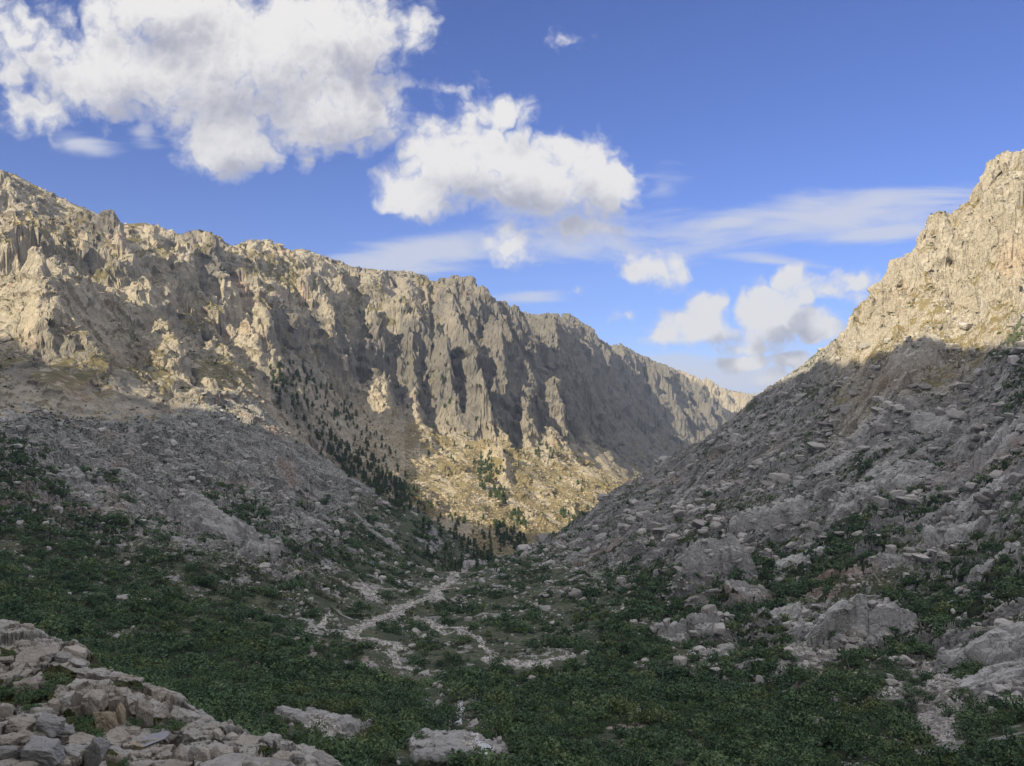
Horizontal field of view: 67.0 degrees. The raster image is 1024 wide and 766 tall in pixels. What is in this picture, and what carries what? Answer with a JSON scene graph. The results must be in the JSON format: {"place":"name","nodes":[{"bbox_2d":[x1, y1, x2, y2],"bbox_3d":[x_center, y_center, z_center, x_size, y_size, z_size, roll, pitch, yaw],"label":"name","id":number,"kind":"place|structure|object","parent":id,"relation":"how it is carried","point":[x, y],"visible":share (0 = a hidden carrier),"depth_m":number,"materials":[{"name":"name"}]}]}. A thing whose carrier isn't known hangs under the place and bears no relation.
{"place":"outdoors","nodes":[
{"label":"outdoors","id":0,"kind":"place"},
{"bbox_2d":[0,170,659,588],"bbox_3d":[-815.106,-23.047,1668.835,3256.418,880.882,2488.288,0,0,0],"label":"mountain range","id":1,"kind":"structure","parent":0,"point":[68,344],"depth_m":1294.82,"materials":[{"name":"stone"}]},
{"bbox_2d":[149,530,171,540],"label":"shrub","id":2,"kind":"object","parent":1,"relation":"on","point":[159,536],"visible":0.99,"depth_m":470.94,"materials":[{"name":"green plant"}]},
{"bbox_2d":[0,182,639,556],"bbox_3d":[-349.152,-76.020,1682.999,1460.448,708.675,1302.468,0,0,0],"label":"talus","id":3,"kind":"structure","parent":1,"relation":"on","point":[458,499],"depth_m":1450.44,"materials":[{"name":"beige stone"}]},
{"bbox_2d":[269,310,705,566],"bbox_3d":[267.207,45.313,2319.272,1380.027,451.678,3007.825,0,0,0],"label":"pine wood","id":4,"kind":"object","parent":1,"relation":"on","point":[378,491],"visible":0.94,"depth_m":1291.74,"materials":[{"name":"green plant"}]},
{"bbox_2d":[0,174,1023,664],"bbox_3d":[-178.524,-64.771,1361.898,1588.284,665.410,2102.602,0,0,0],"label":"scrub","id":5,"kind":"object","parent":1,"relation":"on","point":[416,638],"visible":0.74,"depth_m":578.12,"materials":[{"name":"green plant"}]},
{"bbox_2d":[0,500,764,765],"bbox_3d":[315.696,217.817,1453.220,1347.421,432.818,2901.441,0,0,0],"label":"valley floor","id":6,"kind":"structure","parent":0,"point":[440,745],"depth_m":390.37,"materials":[{"name":"grass"},{"name":"stone"}]},
{"bbox_2d":[116,594,131,602],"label":"boulder","id":7,"kind":"object","parent":6,"relation":"on","point":[119,598],"visible":0.74,"depth_m":348.78,"materials":[{"name":"stone"}]},
{"bbox_2d":[0,619,342,765],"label":"rock outcrop","id":8,"kind":"object","parent":6,"relation":"on","point":[172,704],"visible":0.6,"depth_m":90.26,"materials":[{"name":"stone"}]},
{"bbox_2d":[0,703,13,717],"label":"boulder","id":9,"kind":"object","parent":8,"relation":"on","point":[6,709],"visible":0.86,"depth_m":70.32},
{"bbox_2d":[0,656,14,663],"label":"boulder","id":10,"kind":"object","parent":8,"relation":"on","point":[7,659],"visible":1,"depth_m":99.13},
{"bbox_2d":[0,649,16,656],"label":"shrub","id":11,"kind":"object","parent":8,"relation":"on","point":[7,654],"visible":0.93,"depth_m":101.33,"materials":[{"name":"green plant"}]},
{"bbox_2d":[0,745,21,759],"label":"boulder","id":12,"kind":"object","parent":8,"relation":"on","point":[8,752],"visible":0.99,"depth_m":52.17,"materials":[{"name":"stone"}]},
{"bbox_2d":[0,732,25,745],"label":"boulder","id":13,"kind":"object","parent":8,"relation":"on","point":[12,738],"visible":0.94,"depth_m":53.43,"materials":[{"name":"stone"}]},
{"bbox_2d":[8,621,20,628],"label":"boulder","id":14,"kind":"object","parent":8,"relation":"on","point":[15,624],"visible":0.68,"depth_m":108.29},
{"bbox_2d":[0,677,29,698],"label":"shrub","id":15,"kind":"object","parent":8,"relation":"on","point":[10,690],"visible":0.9,"depth_m":91.68,"materials":[{"name":"green plant"}]},
{"bbox_2d":[4,716,36,733],"bbox_3d":[-39.772,27.819,62.687,2.331,1.368,1.868,0,0,9],"label":"boulder","id":16,"kind":"object","parent":8,"relation":"on","point":[16,724],"visible":0.71,"depth_m":62.27,"materials":[{"name":"stone"}]},
{"bbox_2d":[17,728,33,745],"bbox_3d":[-34.242,24.917,54.246,1.496,0.864,1.197,0,0,13],"label":"boulder","id":17,"kind":"object","parent":8,"relation":"on","point":[25,740],"visible":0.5,"depth_m":54.17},
{"bbox_2d":[12,761,38,765],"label":"boulder","id":18,"kind":"object","parent":8,"relation":"on","point":[27,763],"visible":1,"depth_m":50.92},
{"bbox_2d":[13,677,38,695],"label":"boulder","id":19,"kind":"object","parent":8,"relation":"on","point":[31,682],"visible":0.69,"depth_m":92.63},
{"bbox_2d":[22,623,33,629],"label":"boulder","id":20,"kind":"object","parent":8,"relation":"on","point":[28,626],"visible":1,"depth_m":108.83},
{"bbox_2d":[14,652,42,664],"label":"boulder","id":21,"kind":"object","parent":8,"relation":"on","point":[31,658],"visible":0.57,"depth_m":99.40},
{"bbox_2d":[18,702,42,712],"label":"shrub","id":22,"kind":"object","parent":8,"relation":"on","point":[26,708],"visible":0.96,"depth_m":81.34,"materials":[{"name":"green plant"}]},
{"bbox_2d":[15,685,57,704],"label":"shrub","id":23,"kind":"object","parent":8,"relation":"on","point":[22,696],"visible":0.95,"depth_m":90.16,"materials":[{"name":"green plant"}]},
{"bbox_2d":[32,730,52,738],"bbox_3d":[-37.616,28.275,61.855,1.813,0.909,1.433,0,0,8],"label":"boulder","id":24,"kind":"object","parent":8,"relation":"on","point":[39,733],"visible":0.26,"depth_m":61.46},
{"bbox_2d":[20,735,65,765],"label":"boulder","id":25,"kind":"object","parent":8,"relation":"on","point":[43,751],"visible":0.97,"depth_m":52.09,"materials":[{"name":"stone"}]},
{"bbox_2d":[35,649,56,662],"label":"boulder","id":26,"kind":"object","parent":8,"relation":"on","point":[48,655],"visible":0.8,"depth_m":100.37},
{"bbox_2d":[39,682,55,696],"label":"shrub","id":27,"kind":"object","parent":8,"relation":"on","point":[48,689],"visible":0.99,"depth_m":91.07,"materials":[{"name":"green plant"}]},
{"bbox_2d":[42,708,54,714],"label":"boulder","id":28,"kind":"object","parent":8,"relation":"on","point":[50,711],"visible":0.65,"depth_m":81.04,"materials":[{"name":"stone"}]},
{"bbox_2d":[35,712,65,737],"bbox_3d":[-37.366,27.640,62.474,2.917,1.496,2.275,0,0,10],"label":"boulder","id":29,"kind":"object","parent":8,"relation":"on","point":[50,725],"visible":1,"depth_m":61.69,"materials":[{"name":"stone"}]},
{"bbox_2d":[48,698,60,714],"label":"boulder","id":30,"kind":"object","parent":8,"relation":"on","point":[54,704],"visible":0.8,"depth_m":88.01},
{"bbox_2d":[41,671,72,686],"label":"shrub","id":31,"kind":"object","parent":8,"relation":"on","point":[53,680],"visible":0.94,"depth_m":93.72,"materials":[{"name":"plant"}]},
{"bbox_2d":[55,652,72,662],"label":"boulder","id":32,"kind":"object","parent":8,"relation":"on","point":[64,657],"visible":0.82,"depth_m":101.05,"materials":[{"name":"stone"}]},
{"bbox_2d":[56,757,71,765],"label":"boulder","id":33,"kind":"object","parent":8,"relation":"on","point":[66,761],"visible":0.59,"depth_m":53.53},
{"bbox_2d":[60,690,74,706],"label":"boulder","id":34,"kind":"object","parent":8,"relation":"on","point":[66,699],"visible":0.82,"depth_m":88.45,"materials":[{"name":"stone"}]},
{"bbox_2d":[59,724,75,735],"bbox_3d":[-36.646,28.553,63.493,1.606,0.815,1.261,0,0,-19],"label":"boulder","id":35,"kind":"object","parent":8,"relation":"on","point":[69,729],"visible":0.61,"depth_m":63.25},
{"bbox_2d":[66,749,82,765],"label":"boulder","id":36,"kind":"object","parent":8,"relation":"on","point":[75,761],"visible":0.65,"depth_m":54.92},
{"bbox_2d":[64,644,87,658],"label":"boulder","id":37,"kind":"object","parent":8,"relation":"on","point":[77,651],"visible":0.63,"depth_m":104.92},
{"bbox_2d":[64,744,88,757],"bbox_3d":[-31.569,26.478,55.651,1.988,1.139,1.445,0,0,14],"label":"boulder","id":38,"kind":"object","parent":8,"relation":"on","point":[72,749],"visible":0.77,"depth_m":55.24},
{"bbox_2d":[72,691,83,706],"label":"boulder","id":39,"kind":"object","parent":8,"relation":"on","point":[77,698],"visible":0.92,"depth_m":88.31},
{"bbox_2d":[62,732,95,745],"bbox_3d":[-34.912,28.998,62.461,2.408,1.215,1.810,0,0,-39],"label":"boulder","id":40,"kind":"object","parent":8,"relation":"on","point":[81,738],"visible":0.63,"depth_m":62.24,"materials":[{"name":"stone"}]},
{"bbox_2d":[70,658,88,666],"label":"boulder","id":41,"kind":"object","parent":8,"relation":"on","point":[77,662],"visible":0.98,"depth_m":99.26,"materials":[{"name":"stone"}]},
{"bbox_2d":[67,714,95,732],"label":"shrub","id":42,"kind":"object","parent":8,"relation":"on","point":[84,725],"visible":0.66,"depth_m":67.49,"materials":[{"name":"plant"}]},
{"bbox_2d":[80,689,105,715],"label":"boulder","id":43,"kind":"object","parent":8,"relation":"on","point":[93,700],"visible":0.97,"depth_m":87.28,"materials":[{"name":"stone"}]},
{"bbox_2d":[83,726,106,739],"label":"shrub","id":44,"kind":"object","parent":8,"relation":"on","point":[99,733],"visible":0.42,"depth_m":73.22,"materials":[{"name":"green plant"}]},
{"bbox_2d":[83,737,109,765],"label":"boulder","id":45,"kind":"object","parent":8,"relation":"on","point":[96,751],"visible":1,"depth_m":55.28,"materials":[{"name":"stone"}]},
{"bbox_2d":[92,711,118,732],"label":"boulder","id":46,"kind":"object","parent":8,"relation":"on","point":[106,721],"visible":0.62,"depth_m":86.15,"materials":[{"name":"stone"}]},
{"bbox_2d":[108,695,125,708],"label":"boulder","id":47,"kind":"object","parent":8,"relation":"on","point":[115,701],"visible":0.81,"depth_m":88.76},
{"bbox_2d":[103,726,132,742],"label":"boulder","id":48,"kind":"object","parent":8,"relation":"on","point":[116,734],"visible":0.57,"depth_m":80.30,"materials":[{"name":"stone"}]},
{"bbox_2d":[116,702,125,724],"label":"boulder","id":49,"kind":"object","parent":8,"relation":"on","point":[121,713],"visible":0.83,"depth_m":87.15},
{"bbox_2d":[116,757,129,765],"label":"shrub","id":50,"kind":"object","parent":8,"relation":"on","point":[125,760],"visible":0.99,"depth_m":60.49,"materials":[{"name":"green plant"}]},
{"bbox_2d":[123,740,136,748],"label":"boulder","id":51,"kind":"object","parent":8,"relation":"on","point":[127,746],"visible":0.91,"depth_m":79.32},
{"bbox_2d":[127,725,140,735],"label":"boulder","id":52,"kind":"object","parent":8,"relation":"on","point":[133,730],"visible":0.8,"depth_m":86.33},
{"bbox_2d":[125,717,144,725],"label":"shrub","id":53,"kind":"object","parent":8,"relation":"on","point":[135,721],"visible":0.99,"depth_m":87.62,"materials":[{"name":"plant"}]},
{"bbox_2d":[128,739,148,749],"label":"boulder","id":54,"kind":"object","parent":8,"relation":"on","point":[138,746],"visible":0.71,"depth_m":79.40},
{"bbox_2d":[135,699,153,727],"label":"boulder","id":55,"kind":"object","parent":8,"relation":"on","point":[144,710],"visible":0.91,"depth_m":88.12,"materials":[{"name":"stone"}]},
{"bbox_2d":[140,731,168,746],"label":"rock slab","id":56,"kind":"structure","parent":8,"relation":"on","point":[161,735],"depth_m":81.48,"materials":[{"name":"grey stone"}]},
{"bbox_2d":[150,718,187,732],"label":"shrub","id":57,"kind":"object","parent":8,"relation":"on","point":[171,723],"visible":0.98,"depth_m":88.80,"materials":[{"name":"plant"}]},
{"bbox_2d":[159,759,192,765],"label":"boulder","id":58,"kind":"object","parent":8,"relation":"on","point":[173,762],"visible":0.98,"depth_m":64.56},
{"bbox_2d":[174,743,188,761],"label":"boulder","id":59,"kind":"object","parent":8,"relation":"on","point":[181,753],"visible":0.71,"depth_m":65.67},
{"bbox_2d":[189,745,199,761],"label":"boulder","id":60,"kind":"object","parent":8,"relation":"on","point":[194,750],"visible":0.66,"depth_m":74.76,"materials":[{"name":"stone"}]},
{"bbox_2d":[197,747,210,761],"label":"boulder","id":61,"kind":"object","parent":8,"relation":"on","point":[204,754],"visible":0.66,"depth_m":67.45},
{"bbox_2d":[210,746,219,759],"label":"boulder","id":62,"kind":"object","parent":8,"relation":"on","point":[214,752],"visible":0.48,"depth_m":73.30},
{"bbox_2d":[212,728,223,739],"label":"boulder","id":63,"kind":"object","parent":8,"relation":"on","point":[217,733],"visible":1,"depth_m":79.09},
{"bbox_2d":[199,753,247,765],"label":"boulder","id":64,"kind":"object","parent":8,"relation":"on","point":[232,759],"visible":1,"depth_m":66.63,"materials":[{"name":"stone"}]},
{"bbox_2d":[220,746,232,754],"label":"boulder","id":65,"kind":"object","parent":8,"relation":"on","point":[226,750],"visible":0.41,"depth_m":75.03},
{"bbox_2d":[226,732,237,739],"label":"boulder","id":66,"kind":"object","parent":8,"relation":"on","point":[233,735],"visible":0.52,"depth_m":88.80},
{"bbox_2d":[234,734,262,744],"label":"boulder","id":67,"kind":"object","parent":8,"relation":"on","point":[242,739],"visible":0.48,"depth_m":82.13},
{"bbox_2d":[258,732,283,747],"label":"boulder","id":68,"kind":"object","parent":8,"relation":"on","point":[267,738],"visible":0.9,"depth_m":79.38,"materials":[{"name":"stone"}]},
{"bbox_2d":[250,757,293,765],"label":"boulder","id":69,"kind":"object","parent":8,"relation":"on","point":[274,761],"visible":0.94,"depth_m":66.88,"materials":[{"name":"stone"}]},
{"bbox_2d":[272,750,294,761],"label":"boulder","id":70,"kind":"object","parent":8,"relation":"on","point":[282,755],"visible":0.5,"depth_m":75.95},
{"bbox_2d":[292,753,303,764],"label":"boulder","id":71,"kind":"object","parent":8,"relation":"on","point":[298,758],"visible":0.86,"depth_m":76.81,"materials":[{"name":"stone"}]},
{"bbox_2d":[312,750,338,765],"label":"boulder","id":72,"kind":"object","parent":8,"relation":"on","point":[323,758],"visible":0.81,"depth_m":78.51,"materials":[{"name":"stone"}]},
{"bbox_2d":[321,588,329,594],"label":"boulder","id":73,"kind":"object","parent":6,"relation":"on","point":[326,591],"visible":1,"depth_m":441.26,"materials":[{"name":"stone"}]},
{"bbox_2d":[0,391,752,765],"bbox_3d":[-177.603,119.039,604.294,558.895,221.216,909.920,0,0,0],"label":"rubble","id":74,"kind":"object","parent":6,"relation":"on","point":[182,491],"visible":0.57,"depth_m":548.70,"materials":[{"name":"stone"}]},
{"bbox_2d":[96,508,131,522],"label":"shrub","id":75,"kind":"object","parent":74,"relation":"on","point":[113,515],"visible":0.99,"depth_m":476.68,"materials":[{"name":"plant"}]},
{"bbox_2d":[378,590,393,597],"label":"shrub","id":76,"kind":"object","parent":6,"relation":"on","point":[390,593],"visible":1,"depth_m":527.71,"materials":[{"name":"plant"}]},
{"bbox_2d":[470,548,476,558],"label":"pine tree","id":77,"kind":"object","parent":6,"relation":"on","point":[473,554],"visible":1,"depth_m":885.80,"materials":[{"name":"green plant"}]},
{"bbox_2d":[471,660,485,671],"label":"shrub","id":78,"kind":"object","parent":6,"relation":"on","point":[478,665],"visible":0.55,"depth_m":318.36,"materials":[{"name":"plant"}]},
{"bbox_2d":[0,332,1023,765],"bbox_3d":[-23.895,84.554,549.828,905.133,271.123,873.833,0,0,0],"label":"alder thicket","id":79,"kind":"object","parent":6,"relation":"on","point":[726,728],"visible":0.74,"depth_m":270.52,"materials":[{"name":"green plant"}]},
{"bbox_2d":[570,639,601,651],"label":"shrub","id":80,"kind":"object","parent":6,"relation":"on","point":[574,645],"visible":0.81,"depth_m":345.55,"materials":[{"name":"green plant"}]},
{"bbox_2d":[296,567,959,746],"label":"pebbles","id":81,"kind":"object","parent":6,"relation":"on","point":[935,720],"visible":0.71,"depth_m":278.35,"materials":[{"name":"stone"}]},
{"bbox_2d":[488,651,503,663],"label":"shrub","id":82,"kind":"object","parent":81,"relation":"on","point":[492,660],"visible":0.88,"depth_m":332.81,"materials":[{"name":"plant"}]},
{"bbox_2d":[663,618,669,625],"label":"boulder","id":83,"kind":"object","parent":6,"relation":"on","point":[666,621],"visible":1,"depth_m":346.23,"materials":[{"name":"stone"}]},
{"bbox_2d":[471,733,493,753],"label":"boulder","id":84,"kind":"structure","parent":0,"point":[484,745],"depth_m":188.83,"materials":[{"name":"grey stone"}]},
{"bbox_2d":[0,0,1023,394],"label":"sky","id":85,"kind":"structure","parent":0,"point":[714,189],"materials":[{"name":"blue"}]},
{"bbox_2d":[561,313,761,455],"bbox_3d":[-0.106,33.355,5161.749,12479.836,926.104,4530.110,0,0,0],"label":"distant hills","id":86,"kind":"structure","parent":0,"point":[665,400],"depth_m":3562.67,"materials":[{"name":"stone"}]},
{"bbox_2d":[475,149,1023,765],"bbox_3d":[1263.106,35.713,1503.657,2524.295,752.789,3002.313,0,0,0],"label":"hillside","id":87,"kind":"structure","parent":0,"point":[963,265],"depth_m":580.76,"materials":[{"name":"grey stone"}]},
{"bbox_2d":[527,675,535,681],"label":"boulder","id":88,"kind":"object","parent":87,"relation":"on","point":[530,677],"visible":0.7,"depth_m":289.70,"materials":[{"name":"stone"}]},
{"bbox_2d":[689,630,698,636],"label":"boulder","id":89,"kind":"object","parent":87,"relation":"on","point":[693,633],"visible":1,"depth_m":343.00,"materials":[{"name":"stone"}]},
{"bbox_2d":[697,529,708,534],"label":"boulder","id":90,"kind":"object","parent":87,"relation":"on","point":[704,531],"visible":0.98,"depth_m":557.87,"materials":[{"name":"stone"}]},
{"bbox_2d":[706,472,715,476],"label":"boulder","id":91,"kind":"object","parent":87,"relation":"on","point":[710,474],"visible":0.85,"depth_m":805.58,"materials":[{"name":"stone"}]},
{"bbox_2d":[710,667,719,672],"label":"boulder","id":92,"kind":"object","parent":87,"relation":"on","point":[712,669],"visible":0.72,"depth_m":276.93,"materials":[{"name":"stone"}]},
{"bbox_2d":[773,524,786,529],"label":"boulder","id":93,"kind":"object","parent":87,"relation":"on","point":[780,527],"visible":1,"depth_m":510.13,"materials":[{"name":"stone"}]},
{"bbox_2d":[778,391,787,396],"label":"boulder","id":94,"kind":"object","parent":87,"relation":"on","point":[782,394],"visible":1,"depth_m":867.09,"materials":[{"name":"stone"}]},
{"bbox_2d":[785,541,794,547],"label":"boulder","id":95,"kind":"object","parent":87,"relation":"on","point":[791,544],"visible":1,"depth_m":478.25,"materials":[{"name":"stone"}]},
{"bbox_2d":[791,519,801,524],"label":"boulder","id":96,"kind":"object","parent":87,"relation":"on","point":[796,521],"visible":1,"depth_m":536.22,"materials":[{"name":"stone"}]},
{"bbox_2d":[797,457,806,462],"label":"boulder","id":97,"kind":"object","parent":87,"relation":"on","point":[802,459],"visible":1,"depth_m":657.87,"materials":[{"name":"stone"}]},
{"bbox_2d":[811,603,820,608],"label":"boulder","id":98,"kind":"object","parent":87,"relation":"on","point":[816,606],"visible":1,"depth_m":360.96,"materials":[{"name":"stone"}]},
{"bbox_2d":[828,405,839,411],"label":"boulder","id":99,"kind":"object","parent":87,"relation":"on","point":[834,409],"visible":0.9,"depth_m":735.30,"materials":[{"name":"stone"}]},
{"bbox_2d":[848,638,858,642],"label":"boulder","id":100,"kind":"object","parent":87,"relation":"on","point":[853,640],"visible":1,"depth_m":286.26,"materials":[{"name":"stone"}]},
{"bbox_2d":[851,530,862,535],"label":"boulder","id":101,"kind":"object","parent":87,"relation":"on","point":[859,532],"visible":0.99,"depth_m":447.29,"materials":[{"name":"stone"}]},
{"bbox_2d":[887,667,913,680],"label":"shrub","id":102,"kind":"object","parent":87,"relation":"on","point":[903,673],"visible":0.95,"depth_m":237.29,"materials":[{"name":"green plant"}]},
{"bbox_2d":[907,383,918,387],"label":"boulder","id":103,"kind":"object","parent":87,"relation":"on","point":[914,385],"visible":0.99,"depth_m":653.43,"materials":[{"name":"stone"}]},
{"bbox_2d":[904,686,935,700],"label":"shrub","id":104,"kind":"object","parent":87,"relation":"on","point":[917,692],"visible":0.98,"depth_m":212.73,"materials":[{"name":"green plant"}]},
{"bbox_2d":[919,384,931,389],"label":"boulder","id":105,"kind":"object","parent":87,"relation":"on","point":[925,387],"visible":1,"depth_m":643.29,"materials":[{"name":"stone"}]},
{"bbox_2d":[935,700,960,717],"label":"shrub","id":106,"kind":"object","parent":87,"relation":"on","point":[948,712],"visible":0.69,"depth_m":189.98,"materials":[{"name":"green plant"}]},
{"bbox_2d":[954,686,969,694],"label":"shrub","id":107,"kind":"object","parent":87,"relation":"on","point":[961,688],"visible":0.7,"depth_m":202.57,"materials":[{"name":"green plant"}]},
{"bbox_2d":[970,626,985,633],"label":"boulder","id":108,"kind":"object","parent":87,"relation":"on","point":[975,629],"visible":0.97,"depth_m":265.45,"materials":[{"name":"stone"}]},
{"bbox_2d":[981,510,993,515],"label":"boulder","id":109,"kind":"object","parent":87,"relation":"on","point":[987,512],"visible":1,"depth_m":409.23,"materials":[{"name":"stone"}]},
{"bbox_2d":[994,416,1005,420],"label":"boulder","id":110,"kind":"object","parent":87,"relation":"on","point":[998,418],"visible":0.93,"depth_m":525.94,"materials":[{"name":"stone"}]},
{"bbox_2d":[998,455,1009,462],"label":"boulder","id":111,"kind":"object","parent":87,"relation":"on","point":[1003,458],"visible":0.98,"depth_m":467.53,"materials":[{"name":"stone"}]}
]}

